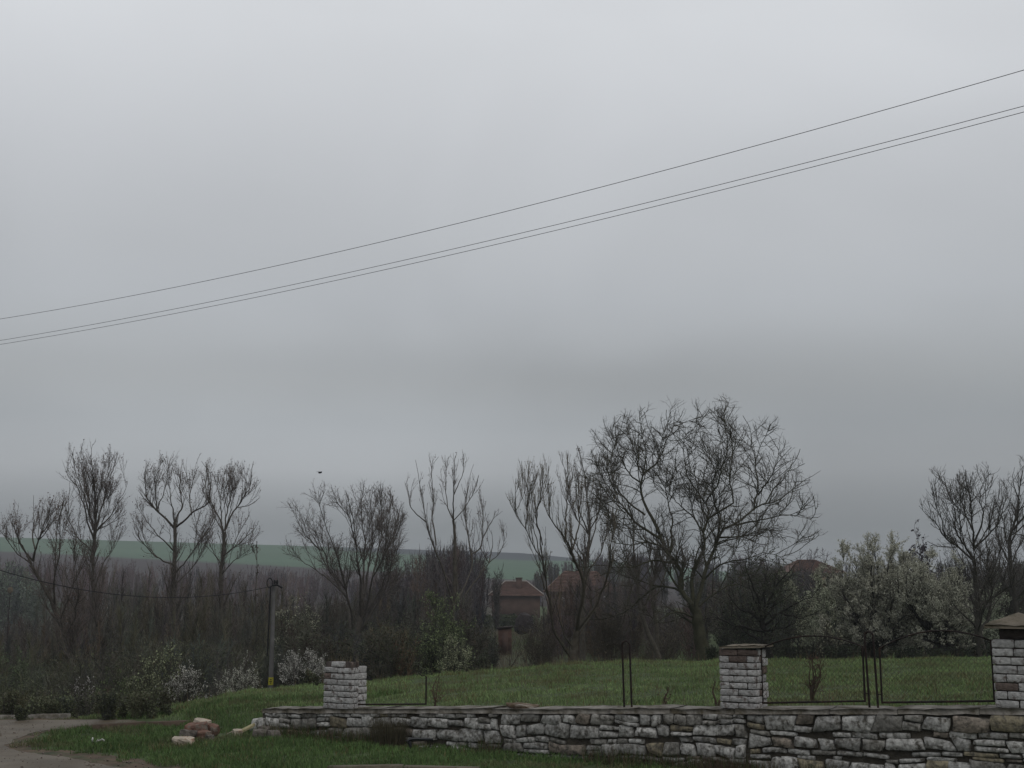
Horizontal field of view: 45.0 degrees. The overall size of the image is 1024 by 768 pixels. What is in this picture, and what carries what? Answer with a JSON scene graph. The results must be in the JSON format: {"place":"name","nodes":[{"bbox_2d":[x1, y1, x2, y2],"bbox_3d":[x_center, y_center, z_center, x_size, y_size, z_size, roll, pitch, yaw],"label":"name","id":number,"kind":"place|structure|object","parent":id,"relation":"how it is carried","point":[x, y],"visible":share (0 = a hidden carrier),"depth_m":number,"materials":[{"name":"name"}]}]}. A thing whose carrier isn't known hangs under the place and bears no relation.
{"place":"outdoors","nodes":[
{"label":"outdoors","id":0,"kind":"place"},
{"bbox_2d":[0,720,184,767],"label":"road","id":1,"kind":"structure","parent":0,"point":[47,761],"depth_m":15.91,"materials":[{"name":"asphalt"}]},
{"bbox_2d":[0,537,993,767],"bbox_3d":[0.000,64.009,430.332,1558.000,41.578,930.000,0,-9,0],"label":"ground","id":2,"kind":"structure","parent":0,"point":[519,565],"depth_m":420.73,"materials":[{"name":"plant"}]},
{"bbox_2d":[5,587,12,665],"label":"utility pole","id":3,"kind":"object","parent":2,"relation":"on","point":[10,590],"visible":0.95,"depth_m":67.01,"materials":[{"name":"concrete"}]},
{"bbox_2d":[0,558,62,635],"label":"willow scrub","id":4,"kind":"object","parent":2,"relation":"on","point":[23,600],"visible":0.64,"depth_m":134.43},
{"bbox_2d":[0,713,70,718],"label":"kerb","id":5,"kind":"structure","parent":2,"relation":"on","point":[56,716],"depth_m":19.96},
{"bbox_2d":[0,490,94,673],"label":"poplar tree","id":6,"kind":"object","parent":2,"relation":"on","point":[70,642],"visible":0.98,"depth_m":44.92,"materials":[{"name":"brown plant"}]},
{"bbox_2d":[64,670,95,718],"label":"blossom bush","id":7,"kind":"object","parent":2,"relation":"on","point":[82,689],"visible":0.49,"depth_m":23.32,"materials":[{"name":"grey plant"}]},
{"bbox_2d":[0,718,179,767],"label":"dirt shoulder","id":8,"kind":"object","parent":2,"relation":"on","point":[98,758],"visible":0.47,"depth_m":15.47},
{"bbox_2d":[56,438,129,662],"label":"poplar tree","id":9,"kind":"object","parent":2,"relation":"on","point":[94,600],"visible":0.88,"depth_m":57.43,"materials":[{"name":"brown plant"}]},
{"bbox_2d":[0,681,212,720],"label":"undergrowth","id":10,"kind":"object","parent":2,"relation":"on","point":[107,704],"visible":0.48,"depth_m":20.46,"materials":[{"name":"plant"}]},
{"bbox_2d":[85,665,140,712],"bbox_3d":[-7.928,6.212,24.362,1.208,1.416,1.345,0,-9,0],"label":"leafing bush","id":11,"kind":"object","parent":2,"relation":"on","point":[121,688],"visible":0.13,"depth_m":24.45,"materials":[{"name":"green plant"}]},
{"bbox_2d":[92,720,193,728],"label":"kerb","id":12,"kind":"structure","parent":2,"relation":"on","point":[168,723],"depth_m":18.63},
{"bbox_2d":[120,641,194,702],"bbox_3d":[-8.615,7.687,29.117,2.054,3.262,1.797,0,-9,0],"label":"leafing bush","id":13,"kind":"object","parent":2,"relation":"on","point":[150,669],"visible":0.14,"depth_m":29.24,"materials":[{"name":"green plant"}]},
{"bbox_2d":[0,582,324,690],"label":"thicket","id":14,"kind":"object","parent":2,"relation":"on","point":[254,633],"visible":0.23,"depth_m":49.97,"materials":[{"name":"plant"}]},
{"bbox_2d":[0,560,325,674],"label":"thicket","id":15,"kind":"object","parent":2,"relation":"on","point":[46,635],"visible":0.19,"depth_m":68.32,"materials":[{"name":"plant"}]},
{"bbox_2d":[0,631,329,704],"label":"thicket","id":16,"kind":"object","parent":2,"relation":"on","point":[206,666],"visible":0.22,"depth_m":32.37,"materials":[{"name":"plant"}]},
{"bbox_2d":[153,678,189,706],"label":"blossom bush","id":17,"kind":"object","parent":2,"relation":"on","point":[176,691],"visible":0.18,"depth_m":21.11,"materials":[{"name":"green plant"}]},
{"bbox_2d":[130,450,220,644],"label":"poplar tree","id":18,"kind":"object","parent":2,"relation":"on","point":[173,582],"visible":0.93,"depth_m":55.15,"materials":[{"name":"brown plant"}]},
{"bbox_2d":[172,736,194,744],"bbox_3d":[-4.419,4.797,16.627,0.299,0.094,0.222,3,-7,-5],"label":"masonry block","id":19,"kind":"object","parent":2,"relation":"on","point":[184,739],"depth_m":16.55,"materials":[{"name":"stone"}]},
{"bbox_2d":[161,659,212,703],"bbox_3d":[-6.181,5.663,23.341,0.888,0.879,0.732,-7,-12,35],"label":"blossom bush","id":20,"kind":"object","parent":2,"relation":"on","point":[191,675],"visible":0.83,"depth_m":23.26,"materials":[{"name":"white plant"}]},
{"bbox_2d":[179,729,196,736],"bbox_3d":[-4.511,4.872,17.187,0.201,0.138,0.211,-7,-18,38],"label":"masonry block","id":21,"kind":"object","parent":2,"relation":"on","point":[186,732],"depth_m":17.12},
{"bbox_2d":[184,721,207,730],"bbox_3d":[-4.435,4.861,17.365,0.328,0.205,0.268,-4,-4,-12],"label":"masonry block","id":22,"kind":"object","parent":2,"relation":"on","point":[197,726],"depth_m":17.28,"materials":[{"name":"stone"}]},
{"bbox_2d":[196,730,211,739],"bbox_3d":[-4.281,4.881,17.186,0.200,0.119,0.167,4,-5,-23],"label":"masonry block","id":23,"kind":"object","parent":2,"relation":"on","point":[202,733],"depth_m":17.12,"materials":[{"name":"stone"}]},
{"bbox_2d":[205,735,213,739],"bbox_3d":[-4.189,4.902,17.126,0.129,0.086,0.130,8,-12,-39],"label":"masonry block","id":24,"kind":"object","parent":2,"relation":"on","point":[210,737],"depth_m":17.08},
{"bbox_2d":[208,723,219,735],"bbox_3d":[-4.238,4.891,17.486,0.181,0.165,0.165,12,0,19],"label":"masonry block","id":25,"kind":"object","parent":2,"relation":"on","point":[214,728],"depth_m":17.43,"materials":[{"name":"stone"}]},
{"bbox_2d":[193,718,211,722],"bbox_3d":[-4.391,4.792,17.504,0.222,0.082,0.179,10,1,24],"label":"masonry block","id":26,"kind":"object","parent":25,"relation":"on","point":[201,720],"depth_m":17.49,"materials":[{"name":"stone"}]},
{"bbox_2d":[189,458,263,644],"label":"poplar tree","id":27,"kind":"object","parent":2,"relation":"on","point":[224,539],"visible":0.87,"depth_m":56.53,"materials":[{"name":"brown plant"}]},
{"bbox_2d":[232,729,242,735],"bbox_3d":[-3.913,4.959,17.596,0.140,0.097,0.131,5,-11,-28],"label":"masonry block","id":28,"kind":"object","parent":2,"relation":"on","point":[238,730],"depth_m":17.55,"materials":[{"name":"stone"}]},
{"bbox_2d":[213,650,264,693],"bbox_3d":[-5.790,6.291,26.274,1.104,1.259,1.032,6,-11,-31],"label":"blossom bush","id":29,"kind":"object","parent":2,"relation":"on","point":[249,680],"visible":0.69,"depth_m":26.16,"materials":[{"name":"white plant"}]},
{"bbox_2d":[242,723,254,731],"bbox_3d":[-3.823,4.949,17.724,0.298,0.053,0.094,-24,-1,-19],"label":"wooden board","id":30,"kind":"object","parent":2,"relation":"on","point":[248,727],"visible":0.74,"depth_m":17.71,"materials":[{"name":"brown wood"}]},
{"bbox_2d":[251,541,258,617],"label":"sapling","id":31,"kind":"object","parent":2,"relation":"on","point":[253,549],"visible":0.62,"depth_m":59.26,"materials":[{"name":"brown plant"}]},
{"bbox_2d":[252,729,267,737],"bbox_3d":[-3.561,4.940,17.478,0.226,0.119,0.174,0,-9,0],"label":"loose stone","id":32,"kind":"object","parent":2,"relation":"on","point":[260,731],"visible":0.83,"depth_m":17.40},
{"bbox_2d":[257,725,273,729],"bbox_3d":[-3.517,4.980,17.722,0.239,0.168,0.293,-6,-11,32],"label":"loose stone","id":33,"kind":"object","parent":2,"relation":"on","point":[263,726],"visible":0.24,"depth_m":17.65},
{"bbox_2d":[207,668,324,697],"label":"undergrowth","id":34,"kind":"object","parent":2,"relation":"on","point":[309,678],"visible":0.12,"depth_m":24.88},
{"bbox_2d":[0,552,544,607],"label":"woodland","id":35,"kind":"object","parent":2,"relation":"on","point":[293,583],"visible":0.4,"depth_m":224.43,"materials":[{"name":"plant"}]},
{"bbox_2d":[267,730,280,738],"bbox_3d":[-3.341,4.920,17.359,0.163,0.112,0.209,4,-10,-24],"label":"loose stone","id":36,"kind":"object","parent":2,"relation":"on","point":[273,732],"visible":0.7,"depth_m":17.30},
{"bbox_2d":[267,578,282,688],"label":"utility pole","id":37,"kind":"object","parent":2,"relation":"on","point":[271,659],"visible":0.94,"depth_m":41.14,"materials":[{"name":"concrete"}]},
{"bbox_2d":[0,570,271,597],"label":"pole cable","id":38,"kind":"object","parent":37,"relation":"attached to","point":[129,595],"visible":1,"depth_m":36.40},
{"bbox_2d":[274,592,319,661],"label":"leafing bush","id":39,"kind":"object","parent":2,"relation":"on","point":[307,610],"visible":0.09,"depth_m":46.16,"materials":[{"name":"green plant"}]},
{"bbox_2d":[277,648,327,685],"bbox_3d":[-4.439,6.089,26.374,1.153,0.954,1.297,-4,-10,23],"label":"blossom bush","id":40,"kind":"object","parent":2,"relation":"on","point":[295,668],"visible":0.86,"depth_m":26.27,"materials":[{"name":"white plant"}]},
{"bbox_2d":[280,478,411,659],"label":"round crowned tree","id":41,"kind":"object","parent":2,"relation":"on","point":[386,551],"visible":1,"depth_m":49.21,"materials":[{"name":"brown plant"}]},
{"bbox_2d":[2,687,694,767],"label":"verge grass","id":42,"kind":"structure","parent":2,"relation":"on","point":[227,743],"depth_m":15.91,"materials":[{"name":"plant"}]},
{"bbox_2d":[259,602,502,686],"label":"dark bushes","id":43,"kind":"object","parent":2,"relation":"on","point":[388,650],"visible":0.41,"depth_m":36.75,"materials":[{"name":"plant"}]},
{"bbox_2d":[278,579,488,653],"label":"thicket","id":44,"kind":"object","parent":2,"relation":"on","point":[394,605],"visible":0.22,"depth_m":66.75,"materials":[{"name":"plant"}]},
{"bbox_2d":[364,706,412,747],"bbox_3d":[-1.628,4.567,16.470,0.672,0.507,0.696,8,-12,-39],"label":"dry weed clump","id":45,"kind":"object","parent":2,"relation":"on","point":[397,737],"visible":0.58,"depth_m":16.32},
{"bbox_2d":[327,764,478,767],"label":"kerb","id":46,"kind":"structure","parent":2,"relation":"on","point":[386,766],"depth_m":14.00,"materials":[{"name":"concrete"}]},
{"bbox_2d":[407,737,432,748],"bbox_3d":[-1.203,4.699,16.116,0.346,0.177,0.062,1,-9,-3],"label":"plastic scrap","id":47,"kind":"object","parent":2,"relation":"on","point":[409,740],"visible":0.91,"depth_m":16.11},
{"bbox_2d":[427,673,448,705],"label":"dead stalks","id":48,"kind":"object","parent":2,"relation":"on","point":[435,698],"visible":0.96,"depth_m":16.85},
{"bbox_2d":[405,589,477,674],"bbox_3d":[-2.139,7.653,37.227,2.375,2.985,2.525,0,-9,0],"label":"leafing bush","id":49,"kind":"object","parent":2,"relation":"on","point":[434,646],"visible":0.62,"depth_m":37.03,"materials":[{"name":"green plant"}]},
{"bbox_2d":[437,633,475,671],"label":"blossom bush","id":50,"kind":"object","parent":2,"relation":"on","point":[449,661],"visible":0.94,"depth_m":32.35,"materials":[{"name":"green plant"}]},
{"bbox_2d":[405,451,507,632],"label":"poplar tree","id":51,"kind":"object","parent":2,"relation":"on","point":[454,583],"visible":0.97,"depth_m":51.72,"materials":[{"name":"brown plant"}]},
{"bbox_2d":[358,532,585,637],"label":"bushes","id":52,"kind":"object","parent":2,"relation":"on","point":[429,574],"visible":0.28,"depth_m":84.94,"materials":[{"name":"plant"}]},
{"bbox_2d":[497,626,512,654],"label":"rusty shed","id":53,"kind":"structure","parent":2,"relation":"on","point":[505,636],"depth_m":70.06,"materials":[{"name":"metal"}]},
{"bbox_2d":[502,631,507,653],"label":"door","id":54,"kind":"structure","parent":53,"relation":"in","point":[504,633],"depth_m":70.02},
{"bbox_2d":[480,613,539,630],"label":"hedge","id":55,"kind":"object","parent":2,"relation":"on","point":[509,620],"visible":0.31,"depth_m":116.74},
{"bbox_2d":[505,641,525,666],"bbox_3d":[0.106,6.796,30.296,0.511,1.188,0.513,-7,-12,36],"label":"young tree","id":56,"kind":"object","parent":2,"relation":"on","point":[510,662],"visible":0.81,"depth_m":30.28,"materials":[{"name":"green plant"}]},
{"bbox_2d":[488,578,543,617],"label":"tiled house","id":57,"kind":"structure","parent":2,"relation":"on","point":[518,595],"depth_m":147.74,"materials":[{"name":"tile"}]},
{"bbox_2d":[514,612,530,634],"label":"dark heap","id":58,"kind":"object","parent":2,"relation":"on","point":[522,619],"visible":0.76,"depth_m":92.86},
{"bbox_2d":[508,618,563,665],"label":"bare bush","id":59,"kind":"object","parent":2,"relation":"on","point":[530,644],"visible":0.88,"depth_m":43.05,"materials":[{"name":"brown plant"}]},
{"bbox_2d":[505,451,619,661],"bbox_3d":[1.670,5.146,35.455,4.117,6.702,2.407,5,-11,-29],"label":"willow tree","id":60,"kind":"object","parent":2,"relation":"on","point":[573,651],"visible":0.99,"depth_m":35.42,"materials":[{"name":"brown plant"}]},
{"bbox_2d":[240,719,917,767],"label":"foot weeds","id":61,"kind":"object","parent":2,"relation":"on","point":[596,756],"visible":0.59,"depth_m":14.77,"materials":[{"name":"plant"}]},
{"bbox_2d":[543,571,618,614],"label":"tiled house","id":62,"kind":"structure","parent":2,"relation":"on","point":[553,587],"depth_m":134.92,"materials":[{"name":"tile"}]},
{"bbox_2d":[561,444,615,660],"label":"willow tree","id":63,"kind":"object","parent":2,"relation":"on","point":[585,555],"visible":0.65,"depth_m":45.74,"materials":[{"name":"brown plant"}]},
{"bbox_2d":[480,623,700,669],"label":"meadow grass","id":64,"kind":"structure","parent":2,"relation":"on","point":[517,635],"depth_m":65.66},
{"bbox_2d":[532,567,660,659],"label":"bushes","id":65,"kind":"object","parent":2,"relation":"on","point":[566,604],"visible":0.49,"depth_m":61.87,"materials":[{"name":"plant"}]},
{"bbox_2d":[587,610,640,661],"bbox_3d":[3.209,8.066,39.060,1.978,2.054,1.975,-3,-10,17],"label":"bare bush","id":66,"kind":"object","parent":2,"relation":"on","point":[609,644],"visible":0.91,"depth_m":39.03,"materials":[{"name":"brown plant"}]},
{"bbox_2d":[251,704,1023,767],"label":"stone wall","id":67,"kind":"structure","parent":2,"relation":"on","point":[949,736],"depth_m":14.11,"materials":[{"name":"stone"}]},
{"bbox_2d":[323,654,366,708],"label":"brick pillar","id":68,"kind":"structure","parent":67,"relation":"on","point":[345,686],"depth_m":17.23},
{"bbox_2d":[358,674,426,704],"bbox_3d":[-1.661,4.144,16.957,1.222,0.569,0.037,-6,-11,32],"label":"broken fence frame","id":69,"kind":"object","parent":67,"relation":"on","point":[425,703],"visible":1,"depth_m":16.70,"materials":[{"name":"metal"}]},
{"bbox_2d":[506,702,539,708],"bbox_3d":[0.127,4.125,15.818,0.417,0.070,0.275,-3,-9,32],"label":"masonry slab","id":70,"kind":"object","parent":67,"relation":"on","point":[518,705],"depth_m":15.74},
{"bbox_2d":[621,640,632,706],"bbox_3d":[1.404,3.552,15.098,0.140,0.831,0.025,-6,-11,32],"label":"fence post","id":71,"kind":"object","parent":67,"relation":"on","point":[622,654],"visible":0.92,"depth_m":15.10,"materials":[{"name":"metal"}]},
{"bbox_2d":[719,644,772,708],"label":"brick pillar","id":72,"kind":"structure","parent":67,"relation":"on","point":[740,679],"depth_m":14.17,"materials":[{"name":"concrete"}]},
{"bbox_2d":[760,635,865,703],"bbox_3d":[3.369,3.225,13.904,1.204,0.784,0.024,-6,-11,32],"label":"fence","id":73,"kind":"object","parent":67,"relation":"on","point":[832,701],"visible":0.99,"depth_m":13.90,"materials":[{"name":"metal"}]},
{"bbox_2d":[863,630,880,707],"bbox_3d":[3.954,3.136,13.546,0.191,0.853,0.025,-6,-11,32],"label":"fence post","id":74,"kind":"object","parent":67,"relation":"on","point":[866,665],"visible":0.95,"depth_m":13.55,"materials":[{"name":"metal"}]},
{"bbox_2d":[879,630,995,703],"bbox_3d":[4.521,3.032,13.204,1.190,0.800,0.024,-6,-11,32],"label":"fence","id":75,"kind":"object","parent":67,"relation":"on","point":[932,701],"visible":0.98,"depth_m":13.19,"materials":[{"name":"metal"}]},
{"bbox_2d":[984,612,1023,707],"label":"brick pillar","id":76,"kind":"structure","parent":67,"relation":"on","point":[1008,655],"depth_m":12.67,"materials":[{"name":"concrete"}]},
{"bbox_2d":[621,526,661,660],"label":"leaning tree","id":77,"kind":"object","parent":2,"relation":"on","point":[652,642],"visible":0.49,"depth_m":43.19,"materials":[{"name":"brown plant"}]},
{"bbox_2d":[579,597,717,660],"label":"bushes","id":78,"kind":"object","parent":2,"relation":"on","point":[688,647],"visible":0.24,"depth_m":60.45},
{"bbox_2d":[644,526,676,658],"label":"leaning tree","id":79,"kind":"object","parent":2,"relation":"on","point":[656,632],"visible":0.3,"depth_m":44.23,"materials":[{"name":"brown plant"}]},
{"bbox_2d":[632,618,693,660],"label":"bare bush","id":80,"kind":"object","parent":2,"relation":"on","point":[664,646],"visible":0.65,"depth_m":48.57,"materials":[{"name":"brown plant"}]},
{"bbox_2d":[657,686,675,704],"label":"dead stalks","id":81,"kind":"object","parent":2,"relation":"on","point":[666,698],"visible":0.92,"depth_m":16.13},
{"bbox_2d":[533,548,850,605],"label":"bushes","id":82,"kind":"object","parent":2,"relation":"on","point":[552,571],"visible":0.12,"depth_m":218.04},
{"bbox_2d":[562,394,827,660],"bbox_3d":[5.865,4.660,38.923,8.697,8.838,6.096,0,-9,0],"label":"walnut tree","id":83,"kind":"object","parent":2,"relation":"on","point":[701,643],"visible":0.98,"depth_m":38.64,"materials":[{"name":"brown plant"}]},
{"bbox_2d":[710,677,721,705],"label":"dead stalks","id":84,"kind":"object","parent":2,"relation":"on","point":[715,700],"visible":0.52,"depth_m":15.37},
{"bbox_2d":[696,750,754,767],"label":"dry weed clump","id":85,"kind":"object","parent":2,"relation":"on","point":[728,764],"visible":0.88,"depth_m":13.90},
{"bbox_2d":[708,606,760,658],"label":"bare bush","id":86,"kind":"object","parent":2,"relation":"on","point":[719,642],"visible":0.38,"depth_m":41.08,"materials":[{"name":"brown plant"}]},
{"bbox_2d":[703,546,828,658],"bbox_3d":[7.184,6.230,34.230,3.192,3.698,2.614,-6,-11,33],"label":"plum tree","id":87,"kind":"object","parent":2,"relation":"on","point":[765,636],"visible":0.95,"depth_m":34.15,"materials":[{"name":"brown plant"}]},
{"bbox_2d":[745,562,803,634],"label":"bare tree","id":88,"kind":"object","parent":2,"relation":"on","point":[779,583],"visible":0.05,"depth_m":58.86,"materials":[{"name":"brown plant"}]},
{"bbox_2d":[765,562,830,653],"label":"blossom tree","id":89,"kind":"object","parent":2,"relation":"on","point":[805,624],"visible":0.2,"depth_m":52.93,"materials":[{"name":"white plant"}]},
{"bbox_2d":[777,560,844,596],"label":"tiled house","id":90,"kind":"structure","parent":2,"relation":"on","point":[816,563],"depth_m":120.13,"materials":[{"name":"tile"}]},
{"bbox_2d":[794,547,833,604],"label":"bare tree","id":91,"kind":"object","parent":2,"relation":"on","point":[804,572],"visible":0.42,"depth_m":84.35,"materials":[{"name":"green plant"}]},
{"bbox_2d":[799,652,831,700],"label":"dead stalks","id":92,"kind":"object","parent":2,"relation":"on","point":[813,686],"visible":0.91,"depth_m":15.58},
{"bbox_2d":[810,615,842,656],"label":"blossom bush","id":93,"kind":"object","parent":2,"relation":"on","point":[827,630],"visible":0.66,"depth_m":35.32,"materials":[{"name":"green plant"}]},
{"bbox_2d":[793,574,860,652],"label":"blossom tree","id":94,"kind":"object","parent":2,"relation":"on","point":[814,623],"visible":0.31,"depth_m":45.84,"materials":[{"name":"white plant"}]},
{"bbox_2d":[673,550,1023,646],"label":"bushes","id":95,"kind":"object","parent":2,"relation":"on","point":[706,592],"visible":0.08,"depth_m":80.73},
{"bbox_2d":[705,638,993,660],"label":"dark bushes","id":96,"kind":"object","parent":2,"relation":"on","point":[712,653],"visible":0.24,"depth_m":34.98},
{"bbox_2d":[709,574,1023,658],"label":"dark bushes","id":97,"kind":"object","parent":2,"relation":"on","point":[754,625],"visible":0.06,"depth_m":49.99,"materials":[{"name":"plant"}]},
{"bbox_2d":[811,529,930,655],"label":"blossom tree","id":98,"kind":"object","parent":2,"relation":"on","point":[867,604],"visible":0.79,"depth_m":41.05,"materials":[{"name":"white plant"}]},
{"bbox_2d":[881,541,937,656],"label":"blossom tree","id":99,"kind":"object","parent":2,"relation":"on","point":[932,554],"visible":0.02,"depth_m":43.78,"materials":[{"name":"white plant"}]},
{"bbox_2d":[906,519,941,653],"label":"dark leaved tree","id":100,"kind":"object","parent":2,"relation":"on","point":[922,549],"visible":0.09,"depth_m":59.27,"materials":[{"name":"green plant"}]},
{"bbox_2d":[886,549,987,655],"bbox_3d":[13.543,7.253,39.245,3.112,4.081,3.581,0,-9,0],"label":"blossom tree","id":101,"kind":"object","parent":2,"relation":"on","point":[928,609],"visible":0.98,"depth_m":38.84,"materials":[{"name":"white plant"}]},
{"bbox_2d":[919,461,1023,656],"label":"bare fruit tree","id":102,"kind":"object","parent":2,"relation":"on","point":[977,624],"visible":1,"depth_m":36.12,"materials":[{"name":"brown plant"}]},
{"bbox_2d":[936,525,1023,648],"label":"bare tree","id":103,"kind":"object","parent":2,"relation":"on","point":[969,576],"visible":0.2,"depth_m":46.24,"materials":[{"name":"brown plant"}]},
{"bbox_2d":[952,583,1011,646],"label":"blossom tree","id":104,"kind":"object","parent":2,"relation":"on","point":[989,631],"visible":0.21,"depth_m":43.77,"materials":[{"name":"grey plant"}]},
{"bbox_2d":[978,454,1023,613],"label":"bare fruit tree","id":105,"kind":"object","parent":2,"relation":"on","point":[1014,594],"visible":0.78,"depth_m":39.74,"materials":[{"name":"brown plant"}]},
{"bbox_2d":[0,112,1022,344],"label":"overhead wire","id":106,"kind":"object","parent":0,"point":[560,229],"visible":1,"depth_m":19.76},
{"bbox_2d":[0,106,1022,340],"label":"overhead wire","id":107,"kind":"object","parent":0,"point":[560,223],"visible":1,"depth_m":19.40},
{"bbox_2d":[0,0,1023,578],"label":"sky","id":108,"kind":"structure","parent":0,"point":[871,304],"materials":[{"name":"grey"}]},
{"bbox_2d":[2,70,1023,318],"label":"overhead wire","id":109,"kind":"object","parent":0,"point":[556,198],"visible":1,"depth_m":20.22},
{"bbox_2d":[79,644,996,720],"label":"field grass","id":110,"kind":"structure","parent":0,"point":[485,694],"depth_m":20.18,"materials":[{"name":"plant"}]}
]}

